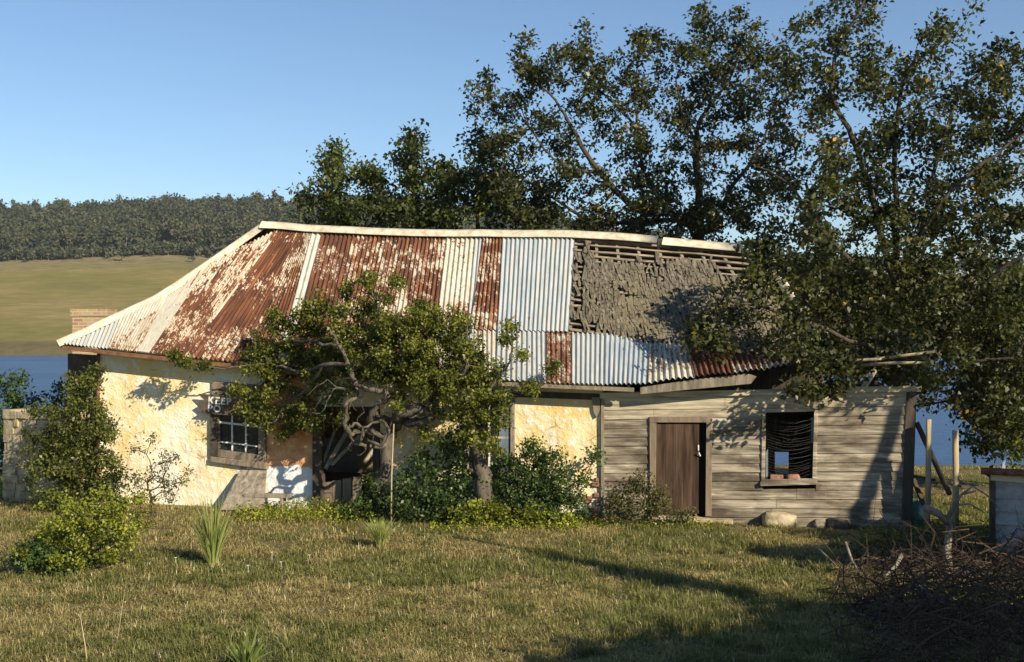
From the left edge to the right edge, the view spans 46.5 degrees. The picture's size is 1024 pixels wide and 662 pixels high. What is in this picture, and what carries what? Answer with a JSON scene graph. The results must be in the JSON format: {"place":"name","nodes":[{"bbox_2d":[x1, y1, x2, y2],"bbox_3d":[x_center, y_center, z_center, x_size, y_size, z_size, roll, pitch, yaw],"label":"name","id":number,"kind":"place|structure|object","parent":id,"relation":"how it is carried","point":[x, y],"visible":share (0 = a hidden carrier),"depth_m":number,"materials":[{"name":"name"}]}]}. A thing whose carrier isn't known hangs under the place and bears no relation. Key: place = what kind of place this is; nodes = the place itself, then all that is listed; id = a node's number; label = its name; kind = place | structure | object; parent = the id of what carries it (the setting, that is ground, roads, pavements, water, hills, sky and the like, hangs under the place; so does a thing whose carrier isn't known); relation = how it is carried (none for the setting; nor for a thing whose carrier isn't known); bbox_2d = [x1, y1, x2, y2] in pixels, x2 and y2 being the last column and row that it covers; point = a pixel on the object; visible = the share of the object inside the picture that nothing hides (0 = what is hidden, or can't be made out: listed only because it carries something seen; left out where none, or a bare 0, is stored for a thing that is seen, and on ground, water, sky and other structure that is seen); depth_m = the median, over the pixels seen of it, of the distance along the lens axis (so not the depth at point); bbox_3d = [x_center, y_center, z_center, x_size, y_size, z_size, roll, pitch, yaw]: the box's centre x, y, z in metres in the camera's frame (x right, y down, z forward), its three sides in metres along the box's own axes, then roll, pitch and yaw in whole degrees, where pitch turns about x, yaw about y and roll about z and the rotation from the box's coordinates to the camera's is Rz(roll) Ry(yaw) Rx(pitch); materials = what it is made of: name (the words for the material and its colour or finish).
{"place":"outdoors","nodes":[
{"label":"outdoors","id":0,"kind":"place"},
{"bbox_2d":[0,463,1023,661],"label":"grass","id":1,"kind":"structure","parent":0,"point":[651,619],"depth_m":15.81,"materials":[{"name":"green plant"}]},
{"bbox_2d":[0,213,1023,661],"bbox_3d":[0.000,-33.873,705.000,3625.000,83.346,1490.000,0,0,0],"label":"ground","id":2,"kind":"structure","parent":0,"point":[40,297],"depth_m":23.91,"materials":[{"name":"green plant"}]},
{"bbox_2d":[0,368,35,473],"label":"dark bush","id":3,"kind":"object","parent":2,"relation":"on","point":[14,402],"visible":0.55,"depth_m":26.96,"materials":[{"name":"green plant"}]},
{"bbox_2d":[3,535,77,576],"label":"leafy bush","id":4,"kind":"object","parent":2,"relation":"on","point":[33,559],"visible":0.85,"depth_m":17.37,"materials":[{"name":"green plant"}]},
{"bbox_2d":[18,378,67,409],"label":"bush","id":5,"kind":"object","parent":2,"relation":"on","point":[54,400],"visible":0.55,"depth_m":26.91,"materials":[{"name":"green plant"}]},
{"bbox_2d":[2,408,85,503],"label":"stone wall","id":6,"kind":"structure","parent":2,"relation":"on","point":[14,421],"depth_m":25.05,"materials":[{"name":"grey stone"}]},
{"bbox_2d":[13,360,132,510],"bbox_3d":[-8.651,2.119,23.619,2.368,3.083,1.370,0,0,0],"label":"climbing shrub","id":7,"kind":"object","parent":2,"relation":"on","point":[82,448],"visible":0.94,"depth_m":23.43,"materials":[{"name":"green plant"}]},
{"bbox_2d":[1,484,156,575],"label":"leafy bush","id":8,"kind":"object","parent":2,"relation":"on","point":[64,533],"visible":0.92,"depth_m":17.69,"materials":[{"name":"green plant"}]},
{"bbox_2d":[80,615,87,659],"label":"grass stalk","id":9,"kind":"object","parent":2,"relation":"on","point":[84,639],"depth_m":12.90,"materials":[{"name":"beige plant"}]},
{"bbox_2d":[117,586,125,641],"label":"grass stalk","id":10,"kind":"object","parent":2,"relation":"on","point":[120,619],"depth_m":13.50,"materials":[{"name":"beige plant"}]},
{"bbox_2d":[120,432,197,518],"bbox_3d":[-6.775,2.783,22.579,1.547,1.770,0.854,0,0,0],"label":"tall weed","id":11,"kind":"object","parent":2,"relation":"on","point":[167,484],"visible":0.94,"depth_m":22.61,"materials":[{"name":"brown plant"}]},
{"bbox_2d":[180,491,244,565],"bbox_3d":[-4.592,3.010,18.298,1.079,1.181,1.068,0,0,0],"label":"strap leaf clump","id":12,"kind":"object","parent":2,"relation":"on","point":[211,542],"visible":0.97,"depth_m":18.22,"materials":[{"name":"green plant"}]},
{"bbox_2d":[221,470,266,509],"bbox_3d":[-5.303,3.185,23.857,0.893,0.733,0.624,0,0,9],"label":"buttress","id":13,"kind":"object","parent":2,"relation":"on","point":[249,481],"visible":0.76,"depth_m":23.84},
{"bbox_2d":[220,622,279,661],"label":"strap leaf clump","id":14,"kind":"object","parent":2,"relation":"on","point":[249,655],"visible":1,"depth_m":12.40,"materials":[{"name":"green plant"}]},
{"bbox_2d":[243,493,291,510],"bbox_3d":[-4.872,3.420,23.722,0.950,0.359,0.200,0,0,12],"label":"bench","id":15,"kind":"object","parent":2,"relation":"on","point":[282,496],"visible":0.77,"depth_m":23.62,"materials":[{"name":"grey wood"}]},
{"bbox_2d":[278,133,365,471],"bbox_3d":[-4.720,-0.731,30.503,2.157,8.878,2.870,0,0,0],"label":"leafy tree","id":16,"kind":"object","parent":2,"relation":"on","point":[335,174],"visible":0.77,"depth_m":30.20,"materials":[{"name":"green plant"}]},
{"bbox_2d":[163,269,564,525],"bbox_3d":[-3.028,1.340,22.626,8.089,5.033,2.111,0,0,15],"label":"gnarled tree","id":17,"kind":"object","parent":2,"relation":"on","point":[383,336],"visible":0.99,"depth_m":22.22,"materials":[{"name":"green plant"}]},
{"bbox_2d":[335,469,396,519],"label":"leafy bush","id":18,"kind":"object","parent":2,"relation":"on","point":[365,498],"visible":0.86,"depth_m":22.55,"materials":[{"name":"green plant"}]},
{"bbox_2d":[325,153,422,228],"bbox_3d":[-3.458,-0.340,30.468,2.437,8.142,3.268,0,0,0],"label":"leafy tree","id":19,"kind":"object","parent":2,"relation":"on","point":[372,177],"visible":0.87,"depth_m":29.89,"materials":[{"name":"green plant"}]},
{"bbox_2d":[360,514,403,546],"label":"grass tussock","id":20,"kind":"object","parent":2,"relation":"on","point":[379,534],"depth_m":19.90,"materials":[{"name":"green plant"}]},
{"bbox_2d":[390,424,393,525],"bbox_3d":[-2.202,2.656,21.920,0.078,1.889,0.031,0,0,0],"label":"stake","id":21,"kind":"object","parent":2,"relation":"on","point":[391,477],"visible":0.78,"depth_m":21.91,"materials":[{"name":"brown wood"}]},
{"bbox_2d":[374,118,472,228],"bbox_3d":[-2.243,-0.793,30.537,2.543,9.001,2.829,0,0,0],"label":"leafy tree","id":22,"kind":"object","parent":2,"relation":"on","point":[414,180],"visible":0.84,"depth_m":29.96,"materials":[{"name":"green plant"}]},
{"bbox_2d":[367,428,520,523],"bbox_3d":[-1.237,2.745,22.380,2.918,1.879,1.413,0,0,0],"label":"leafy bush","id":23,"kind":"object","parent":2,"relation":"on","point":[412,499],"visible":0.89,"depth_m":22.22,"materials":[{"name":"green plant"}]},
{"bbox_2d":[0,475,988,546],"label":"ground cover","id":24,"kind":"object","parent":2,"relation":"on","point":[262,514],"visible":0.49,"depth_m":22.27,"materials":[{"name":"green plant"}]},
{"bbox_2d":[56,221,934,529],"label":"cottage","id":25,"kind":"structure","parent":2,"relation":"on","point":[632,383],"depth_m":24.28,"materials":[{"name":"metal"}]},
{"bbox_2d":[70,309,117,354],"bbox_3d":[-10.523,1.675,30.000,0.934,4.450,0.780,0,0,0],"label":"brick chimney","id":26,"kind":"object","parent":25,"relation":"attached to","point":[78,323],"visible":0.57,"depth_m":29.65,"materials":[{"name":"brick"}]},
{"bbox_2d":[198,394,262,416],"bbox_3d":[-5.736,1.515,24.203,1.446,0.465,0.037,0,0,12],"label":"warning sign","id":27,"kind":"object","parent":25,"relation":"attached to","point":[216,404],"visible":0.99,"depth_m":24.23,"materials":[{"name":"white paint"}]},
{"bbox_2d":[210,381,268,469],"bbox_3d":[-5.553,1.915,24.320,1.244,1.783,0.200,0,0,12],"label":"window","id":28,"kind":"structure","parent":25,"relation":"in","point":[231,443],"depth_m":24.33,"materials":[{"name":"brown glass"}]},
{"bbox_2d":[325,476,361,509],"bbox_3d":[-3.406,3.285,23.930,0.806,0.759,0.030,0,0,12],"label":"broken door","id":29,"kind":"structure","parent":25,"relation":"in","point":[333,489],"depth_m":23.91,"materials":[{"name":"grey wood"}]},
{"bbox_2d":[464,397,517,478],"bbox_3d":[-0.426,2.070,23.226,1.097,1.613,0.200,0,0,12],"label":"window","id":30,"kind":"structure","parent":25,"relation":"in","point":[508,440],"depth_m":23.15,"materials":[{"name":"white glass"}]},
{"bbox_2d":[656,424,700,514],"bbox_3d":[3.136,2.606,22.415,0.847,1.727,0.108,0,0,18],"label":"door","id":31,"kind":"structure","parent":25,"relation":"in","point":[677,443],"depth_m":22.40,"materials":[{"name":"brown wood"}]},
{"bbox_2d":[770,474,782,478],"bbox_3d":[4.899,2.704,22.037,0.235,0.085,0.110,0,0,12],"label":"brick","id":32,"kind":"object","parent":25,"relation":"on","point":[774,476],"visible":1,"depth_m":21.99,"materials":[{"name":"brick"}]},
{"bbox_2d":[760,407,817,485],"bbox_3d":[5.109,2.135,21.986,1.042,1.466,0.200,0,0,12],"label":"window","id":33,"kind":"structure","parent":25,"relation":"in","point":[814,420],"depth_m":21.92,"materials":[{"name":"brown wood"}]},
{"bbox_2d":[786,474,799,479],"bbox_3d":[5.191,2.706,21.972,0.254,0.134,0.125,-5,-1,12],"label":"brick","id":34,"kind":"object","parent":25,"relation":"on","point":[793,476],"visible":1,"depth_m":21.92,"materials":[{"name":"brick"}]},
{"bbox_2d":[914,475,952,483],"bbox_3d":[7.553,2.666,21.400,0.712,0.121,0.103,0,0,34],"label":"rail","id":35,"kind":"object","parent":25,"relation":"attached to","point":[932,479],"visible":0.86,"depth_m":21.35,"materials":[{"name":"wood"}]},
{"bbox_2d":[916,422,951,495],"bbox_3d":[7.550,2.280,21.350,0.106,1.267,0.875,0,0,-26],"label":"brace","id":36,"kind":"object","parent":25,"relation":"attached to","point":[941,476],"visible":0.86,"depth_m":21.25,"materials":[{"name":"wood"}]},
{"bbox_2d":[415,120,576,229],"bbox_3d":[-0.408,-0.849,30.548,4.014,9.131,3.230,0,0,0],"label":"leafy tree","id":37,"kind":"object","parent":2,"relation":"on","point":[449,220],"visible":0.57,"depth_m":29.92,"materials":[{"name":"green plant"}]},
{"bbox_2d":[0,189,1023,274],"bbox_3d":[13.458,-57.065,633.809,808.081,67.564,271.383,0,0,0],"label":"forest","id":38,"kind":"object","parent":2,"relation":"on","point":[36,230],"visible":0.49,"depth_m":567.64,"materials":[{"name":"green plant"}]},
{"bbox_2d":[0,515,1023,661],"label":"fallen leaves","id":39,"kind":"object","parent":2,"relation":"on","point":[439,656],"visible":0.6,"depth_m":15.65,"materials":[{"name":"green plant"}]},
{"bbox_2d":[446,495,582,527],"bbox_3d":[0.041,3.329,21.913,2.518,0.674,0.910,0,0,0],"label":"leafy bush","id":40,"kind":"object","parent":2,"relation":"on","point":[494,509],"visible":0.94,"depth_m":21.76,"materials":[{"name":"green plant"}]},
{"bbox_2d":[483,433,612,522],"bbox_3d":[0.699,2.762,22.183,2.484,1.800,1.216,0,0,0],"label":"leafy bush","id":41,"kind":"object","parent":2,"relation":"on","point":[539,481],"visible":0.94,"depth_m":22.02,"materials":[{"name":"green plant"}]},
{"bbox_2d":[600,615,627,630],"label":"grass tussock","id":42,"kind":"object","parent":2,"relation":"on","point":[617,618],"depth_m":14.26,"materials":[{"name":"green plant"}]},
{"bbox_2d":[458,0,817,257],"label":"spreading tree","id":43,"kind":"object","parent":2,"relation":"on","point":[692,217],"visible":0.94,"depth_m":28.73,"materials":[{"name":"green plant"}]},
{"bbox_2d":[596,467,698,526],"bbox_3d":[2.493,3.054,21.924,1.935,1.193,1.004,0,0,0],"label":"leafy bush","id":44,"kind":"object","parent":2,"relation":"on","point":[634,487],"visible":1,"depth_m":21.80,"materials":[{"name":"green plant"}]},
{"bbox_2d":[707,629,735,646],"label":"grass tussock","id":45,"kind":"object","parent":2,"relation":"on","point":[717,639],"depth_m":13.50,"materials":[{"name":"green plant"}]},
{"bbox_2d":[762,511,796,527],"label":"stone block","id":46,"kind":"structure","parent":2,"relation":"on","point":[777,517],"depth_m":21.77,"materials":[{"name":"stone"}]},
{"bbox_2d":[813,519,825,527],"bbox_3d":[5.657,3.531,21.818,0.254,0.191,0.206,-1,0,18],"label":"stone block","id":47,"kind":"object","parent":2,"relation":"on","point":[817,523],"depth_m":21.73,"materials":[{"name":"beige stone"}]},
{"bbox_2d":[826,518,851,529],"bbox_3d":[5.943,3.524,21.718,0.488,0.209,0.258,2,1,18],"label":"stone block","id":48,"kind":"object","parent":2,"relation":"on","point":[837,523],"depth_m":21.61,"materials":[{"name":"grey stone"}]},
{"bbox_2d":[674,0,1023,455],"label":"wide crowned tree","id":49,"kind":"object","parent":2,"relation":"on","point":[908,324],"visible":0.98,"depth_m":24.55,"materials":[{"name":"green plant"}]},
{"bbox_2d":[767,239,972,397],"bbox_3d":[8.718,0.601,29.997,5.712,6.418,3.393,0,0,0],"label":"dark shrub","id":50,"kind":"object","parent":2,"relation":"on","point":[803,262],"visible":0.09,"depth_m":29.43,"materials":[{"name":"green plant"}]},
{"bbox_2d":[911,499,924,527],"bbox_3d":[7.423,3.385,22.002,0.460,0.559,0.704,0,0,0],"label":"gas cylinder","id":51,"kind":"object","parent":2,"relation":"on","point":[918,510],"visible":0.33,"depth_m":21.79,"materials":[{"name":"teal metal"}]},
{"bbox_2d":[816,489,1023,661],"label":"brush pile","id":52,"kind":"object","parent":2,"relation":"on","point":[925,594],"visible":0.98,"depth_m":13.66,"materials":[{"name":"brown plant"}]},
{"bbox_2d":[924,419,931,533],"bbox_3d":[7.400,2.675,21.201,0.127,2.204,0.109,0,0,-22],"label":"fence post","id":53,"kind":"object","parent":2,"relation":"on","point":[928,468],"visible":0.64,"depth_m":21.16,"materials":[{"name":"brown wood"}]},
{"bbox_2d":[913,478,924,512],"bbox_3d":[7.400,2.986,21.600,0.068,0.596,0.659,0,0,-4],"label":"brace","id":54,"kind":"object","parent":53,"relation":"attached to","point":[919,494],"visible":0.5,"depth_m":21.60,"materials":[{"name":"grey wood"}]},
{"bbox_2d":[952,430,958,536],"bbox_3d":[7.673,2.695,20.601,0.117,1.953,0.112,0,0,-22],"label":"fence post","id":55,"kind":"object","parent":2,"relation":"on","point":[955,458],"visible":0.76,"depth_m":20.55,"materials":[{"name":"brown wood"}]},
{"bbox_2d":[959,485,988,489],"bbox_3d":[9.351,3.157,24.000,0.650,0.105,0.160,0,0,0],"label":"rail","id":56,"kind":"object","parent":55,"relation":"attached to","point":[978,487],"visible":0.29,"depth_m":23.92,"materials":[{"name":"wood"}]},
{"bbox_2d":[922,485,999,578],"bbox_3d":[6.486,2.927,17.212,1.097,1.394,0.337,0,0,-15],"label":"dead stump","id":57,"kind":"object","parent":2,"relation":"on","point":[941,516],"visible":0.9,"depth_m":17.17,"materials":[{"name":"grey wood"}]},
{"bbox_2d":[926,249,1023,468],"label":"dark shrub","id":58,"kind":"object","parent":2,"relation":"on","point":[1018,453],"visible":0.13,"depth_m":26.71,"materials":[{"name":"green plant"}]},
{"bbox_2d":[980,460,1023,561],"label":"shed","id":59,"kind":"structure","parent":2,"relation":"on","point":[1006,490],"depth_m":18.46,"materials":[{"name":"paint"}]},
{"bbox_2d":[0,356,1023,465],"bbox_3d":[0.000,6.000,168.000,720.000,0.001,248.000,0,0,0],"label":"lake","id":60,"kind":"structure","parent":0,"point":[45,372],"depth_m":87.66,"materials":[{"name":"liquid"}]},
{"bbox_2d":[0,0,1023,273],"label":"sky","id":61,"kind":"structure","parent":0,"point":[100,100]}
]}

